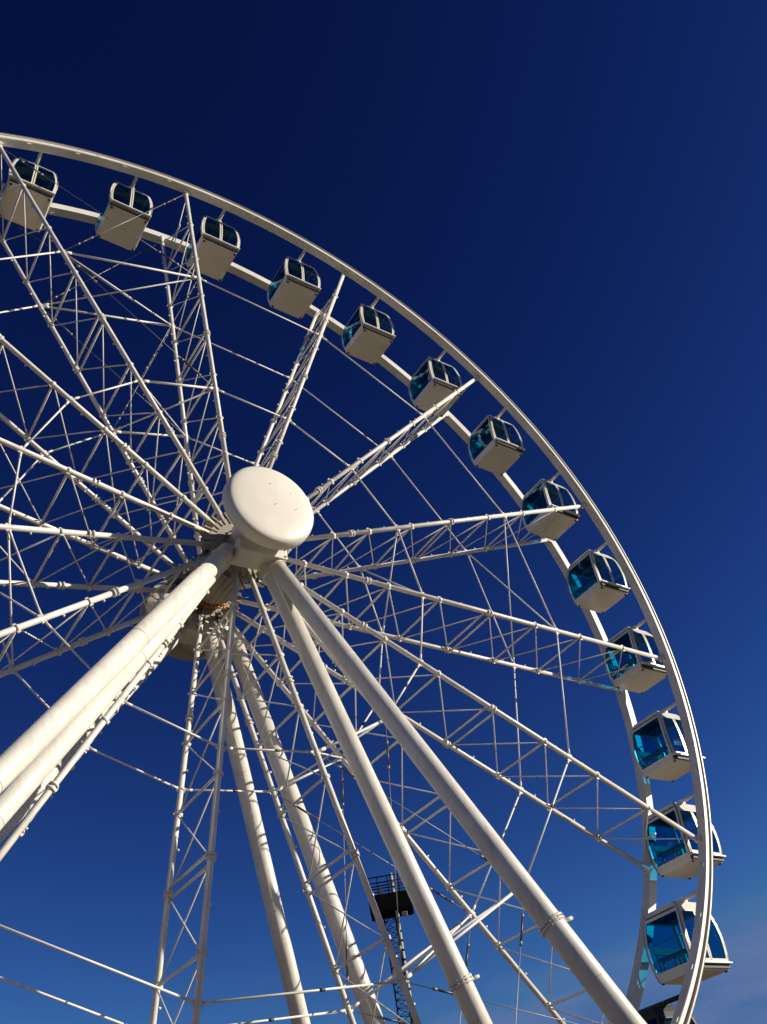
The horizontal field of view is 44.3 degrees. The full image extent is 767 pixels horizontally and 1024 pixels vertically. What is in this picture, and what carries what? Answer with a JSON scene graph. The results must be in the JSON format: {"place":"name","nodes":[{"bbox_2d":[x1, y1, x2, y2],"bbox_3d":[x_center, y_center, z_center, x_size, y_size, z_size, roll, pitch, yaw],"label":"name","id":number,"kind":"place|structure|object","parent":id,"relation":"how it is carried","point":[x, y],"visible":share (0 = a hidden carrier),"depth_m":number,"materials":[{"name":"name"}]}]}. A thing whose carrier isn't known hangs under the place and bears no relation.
{"place":"outdoors","nodes":[
{"label":"outdoors","id":0,"kind":"place"},
{"bbox_2d":[0,0,766,1023],"label":"sky","id":1,"kind":"structure","parent":0,"point":[572,194],"materials":[{"name":"blue"}]},
{"label":"ground","id":2,"kind":"structure","parent":0,"visible":0},
{"bbox_2d":[0,526,645,1023],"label":"support frame","id":3,"kind":"object","parent":2,"relation":"on","point":[38,754],"visible":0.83,"depth_m":23.63,"materials":[{"name":"beige paint"}]},
{"bbox_2d":[0,132,712,1023],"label":"ferris wheel","id":4,"kind":"object","parent":3,"relation":"attached to","point":[268,506],"visible":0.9,"depth_m":29.52,"materials":[{"name":"white paint"}]},
{"bbox_2d":[0,152,57,231],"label":"gondola","id":5,"kind":"object","parent":4,"relation":"hanging from","point":[38,185],"visible":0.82,"depth_m":34.58,"materials":[{"name":"white paint"}]},
{"bbox_2d":[12,158,36,182],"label":"door","id":6,"kind":"structure","parent":5,"relation":"in","point":[19,158],"depth_m":34.67,"materials":[{"name":"white paint"}]},
{"bbox_2d":[33,165,55,191],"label":"door","id":7,"kind":"structure","parent":5,"relation":"in","point":[37,165],"depth_m":35.02,"materials":[{"name":"white paint"}]},
{"bbox_2d":[95,176,152,251],"bbox_3d":[-10.343,-11.917,37.647,1.727,2.278,2.600,18,-47,-27],"label":"gondola","id":8,"kind":"object","parent":4,"relation":"hanging from","point":[123,203],"visible":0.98,"depth_m":37.04,"materials":[{"name":"white paint"}]},
{"bbox_2d":[97,195,108,222],"bbox_3d":[-10.964,-12.115,37.305,0.225,1.655,1.553,18,-47,-27],"label":"window","id":9,"kind":"structure","parent":8,"relation":"in","point":[108,195],"depth_m":37.13,"materials":[{"name":"blue glass"}]},
{"bbox_2d":[112,182,132,206],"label":"door","id":10,"kind":"structure","parent":8,"relation":"in","point":[118,182],"depth_m":37.10,"materials":[{"name":"white paint"}]},
{"bbox_2d":[131,189,150,214],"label":"door","id":11,"kind":"structure","parent":8,"relation":"in","point":[133,189],"depth_m":37.48,"materials":[{"name":"white paint"}]},
{"bbox_2d":[185,209,239,280],"bbox_3d":[-7.194,-11.233,39.714,1.727,2.278,2.600,18,-47,-27],"label":"gondola","id":12,"kind":"object","parent":4,"relation":"hanging from","point":[216,252],"visible":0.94,"depth_m":39.10,"materials":[{"name":"white paint"}]},
{"bbox_2d":[204,216,220,239],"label":"door","id":13,"kind":"structure","parent":12,"relation":"in","point":[207,216],"depth_m":39.17,"materials":[{"name":"white paint"}]},
{"bbox_2d":[221,222,237,246],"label":"door","id":14,"kind":"structure","parent":12,"relation":"in","point":[222,224],"depth_m":39.46,"materials":[{"name":"white paint"}]},
{"bbox_2d":[267,250,320,318],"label":"gondola","id":15,"kind":"object","parent":4,"relation":"hanging from","point":[295,293],"visible":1,"depth_m":40.64,"materials":[{"name":"white paint"}]},
{"bbox_2d":[287,257,302,279],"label":"door","id":16,"kind":"structure","parent":15,"relation":"in","point":[288,257],"depth_m":40.67,"materials":[{"name":"white paint"}]},
{"bbox_2d":[301,263,318,286],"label":"door","id":17,"kind":"structure","parent":15,"relation":"in","point":[301,263],"depth_m":41.02,"materials":[{"name":"white paint"}]},
{"bbox_2d":[341,297,395,364],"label":"gondola","id":18,"kind":"object","parent":4,"relation":"hanging from","point":[368,340],"visible":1,"depth_m":41.63,"materials":[{"name":"white paint"}]},
{"bbox_2d":[362,304,377,327],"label":"door","id":19,"kind":"structure","parent":18,"relation":"in","point":[363,304],"depth_m":41.68,"materials":[{"name":"white paint"}]},
{"bbox_2d":[375,310,392,333],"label":"door","id":20,"kind":"structure","parent":18,"relation":"in","point":[376,311],"depth_m":41.97,"materials":[{"name":"white paint"}]},
{"bbox_2d":[408,350,463,416],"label":"gondola","id":21,"kind":"object","parent":4,"relation":"hanging from","point":[430,375],"visible":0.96,"depth_m":42.01,"materials":[{"name":"white paint"}]},
{"bbox_2d":[431,358,446,381],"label":"door","id":22,"kind":"structure","parent":21,"relation":"in","point":[431,358],"depth_m":42.00,"materials":[{"name":"white paint"}]},
{"bbox_2d":[442,363,460,386],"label":"door","id":23,"kind":"structure","parent":21,"relation":"in","point":[442,363],"depth_m":42.33,"materials":[{"name":"white paint"}]},
{"bbox_2d":[468,408,525,475],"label":"gondola","id":24,"kind":"object","parent":4,"relation":"hanging from","point":[496,453],"visible":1,"depth_m":41.73,"materials":[{"name":"white paint"}]},
{"bbox_2d":[491,416,508,441],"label":"door","id":25,"kind":"structure","parent":24,"relation":"in","point":[491,416],"depth_m":41.70,"materials":[{"name":"white paint"}]},
{"bbox_2d":[502,421,521,446],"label":"door","id":26,"kind":"structure","parent":24,"relation":"in","point":[502,421],"depth_m":41.98,"materials":[{"name":"white paint"}]},
{"bbox_2d":[520,472,580,540],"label":"gondola","id":27,"kind":"object","parent":4,"relation":"hanging from","point":[541,493],"visible":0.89,"depth_m":40.94,"materials":[{"name":"white paint"}]},
{"bbox_2d":[545,481,562,506],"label":"door","id":28,"kind":"structure","parent":27,"relation":"in","point":[545,481],"depth_m":40.79,"materials":[{"name":"white paint"}]},
{"bbox_2d":[556,485,576,512],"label":"door","id":29,"kind":"structure","parent":27,"relation":"in","point":[556,485],"depth_m":41.18,"materials":[{"name":"white paint"}]},
{"bbox_2d":[566,542,630,613],"bbox_3d":[8.955,2.829,39.923,1.727,2.278,2.600,17,-46,-29],"label":"gondola","id":30,"kind":"object","parent":4,"relation":"hanging from","point":[599,595],"visible":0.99,"depth_m":39.45,"materials":[{"name":"white paint"}]},
{"bbox_2d":[592,552,612,582],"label":"door","id":31,"kind":"structure","parent":30,"relation":"in","point":[592,552],"depth_m":39.26,"materials":[{"name":"white paint"}]},
{"bbox_2d":[603,556,625,586],"bbox_3d":[9.719,2.518,39.573,0.762,1.520,0.135,17,-46,-29],"label":"door","id":32,"kind":"structure","parent":30,"relation":"in","point":[603,556],"depth_m":39.68,"materials":[{"name":"white paint"}]},
{"bbox_2d":[603,619,667,693],"bbox_3d":[10.073,5.847,37.939,1.727,2.278,2.600,17,-46,-29],"label":"gondola","id":33,"kind":"object","parent":4,"relation":"hanging from","point":[641,676],"visible":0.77,"depth_m":37.41,"materials":[{"name":"white paint"}]},
{"bbox_2d":[631,630,653,663],"bbox_3d":[10.173,5.337,37.208,0.761,1.520,0.135,17,-46,-29],"label":"door","id":34,"kind":"structure","parent":33,"relation":"in","point":[631,630],"depth_m":37.39,"materials":[{"name":"white paint"}]},
{"bbox_2d":[642,633,663,666],"bbox_3d":[10.838,5.537,37.588,0.761,1.520,0.135,17,-46,-29],"label":"door","id":35,"kind":"structure","parent":33,"relation":"in","point":[642,633],"depth_m":37.60,"materials":[{"name":"white paint"}]},
{"bbox_2d":[630,702,704,781],"bbox_3d":[10.559,8.727,35.536,1.727,2.278,2.600,16,-46,-29],"label":"gondola","id":36,"kind":"object","parent":4,"relation":"hanging from","point":[672,766],"visible":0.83,"depth_m":35.13,"materials":[{"name":"white paint"}]},
{"bbox_2d":[633,714,656,729],"bbox_3d":[9.905,7.964,35.717,0.038,0.045,1.292,16,-46,-30],"label":"window","id":37,"kind":"structure","parent":36,"relation":"in","point":[655,714],"depth_m":35.70,"materials":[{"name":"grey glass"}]},
{"bbox_2d":[661,716,686,753],"bbox_3d":[10.661,8.220,34.803,0.761,1.520,0.135,16,-46,-29],"label":"door","id":38,"kind":"structure","parent":36,"relation":"in","point":[684,752],"depth_m":34.81,"materials":[{"name":"white paint"}]},
{"bbox_2d":[673,718,687,753],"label":"door","id":39,"kind":"structure","parent":36,"relation":"in","point":[674,719],"depth_m":35.05,"materials":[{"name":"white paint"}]},
{"bbox_2d":[637,994,697,1023],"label":"gondola","id":40,"kind":"object","parent":4,"relation":"hanging from","point":[662,1012],"visible":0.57,"depth_m":26.85,"materials":[{"name":"black paint"}]},
{"bbox_2d":[642,1012,656,1023],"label":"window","id":41,"kind":"structure","parent":40,"relation":"in","point":[653,1021],"depth_m":26.67,"materials":[{"name":"black glass"}]},
{"bbox_2d":[661,1016,672,1023],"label":"door","id":42,"kind":"structure","parent":40,"relation":"in","point":[665,1019],"depth_m":26.55,"materials":[{"name":"black"}]},
{"bbox_2d":[644,793,725,879],"bbox_3d":[10.337,11.336,32.801,1.727,2.278,2.600,17,-46,-29],"label":"gondola","id":43,"kind":"object","parent":4,"relation":"hanging from","point":[684,865],"visible":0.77,"depth_m":32.43,"materials":[{"name":"white paint"}]},
{"bbox_2d":[678,808,697,851],"bbox_3d":[10.437,10.827,32.069,0.761,1.520,0.135,17,-46,-29],"label":"door","id":44,"kind":"structure","parent":43,"relation":"in","point":[679,809],"depth_m":32.37,"materials":[{"name":"white paint"}]},
{"bbox_2d":[691,810,720,854],"bbox_3d":[11.102,11.028,32.448,0.761,1.520,0.135,17,-46,-29],"label":"door","id":45,"kind":"structure","parent":43,"relation":"in","point":[692,811],"depth_m":32.45,"materials":[{"name":"white paint"}]},
{"bbox_2d":[642,891,732,984],"bbox_3d":[9.479,13.562,29.869,1.727,2.278,2.600,17,-46,-29],"label":"gondola","id":46,"kind":"object","parent":4,"relation":"hanging from","point":[679,912],"visible":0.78,"depth_m":29.61,"materials":[{"name":"white paint"}]},
{"bbox_2d":[646,906,674,920],"bbox_3d":[8.832,12.795,30.060,0.038,0.045,1.292,16,-46,-30],"label":"window","id":47,"kind":"structure","parent":46,"relation":"in","point":[673,906],"depth_m":30.05,"materials":[{"name":"grey glass"}]},
{"bbox_2d":[680,909,710,959],"bbox_3d":[9.579,13.051,29.139,0.761,1.520,0.135,17,-46,-29],"label":"door","id":48,"kind":"structure","parent":46,"relation":"in","point":[709,958],"depth_m":29.06,"materials":[{"name":"white paint"}]},
{"bbox_2d":[693,910,726,960],"bbox_3d":[10.244,13.249,29.521,0.761,1.520,0.135,17,-46,-29],"label":"door","id":49,"kind":"structure","parent":46,"relation":"in","point":[717,959],"depth_m":29.33,"materials":[{"name":"white paint"}]},
{"bbox_2d":[367,873,413,1023],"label":"mast","id":50,"kind":"object","parent":2,"relation":"on","point":[386,903],"visible":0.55,"depth_m":58.73,"materials":[{"name":"metal"}]}
]}

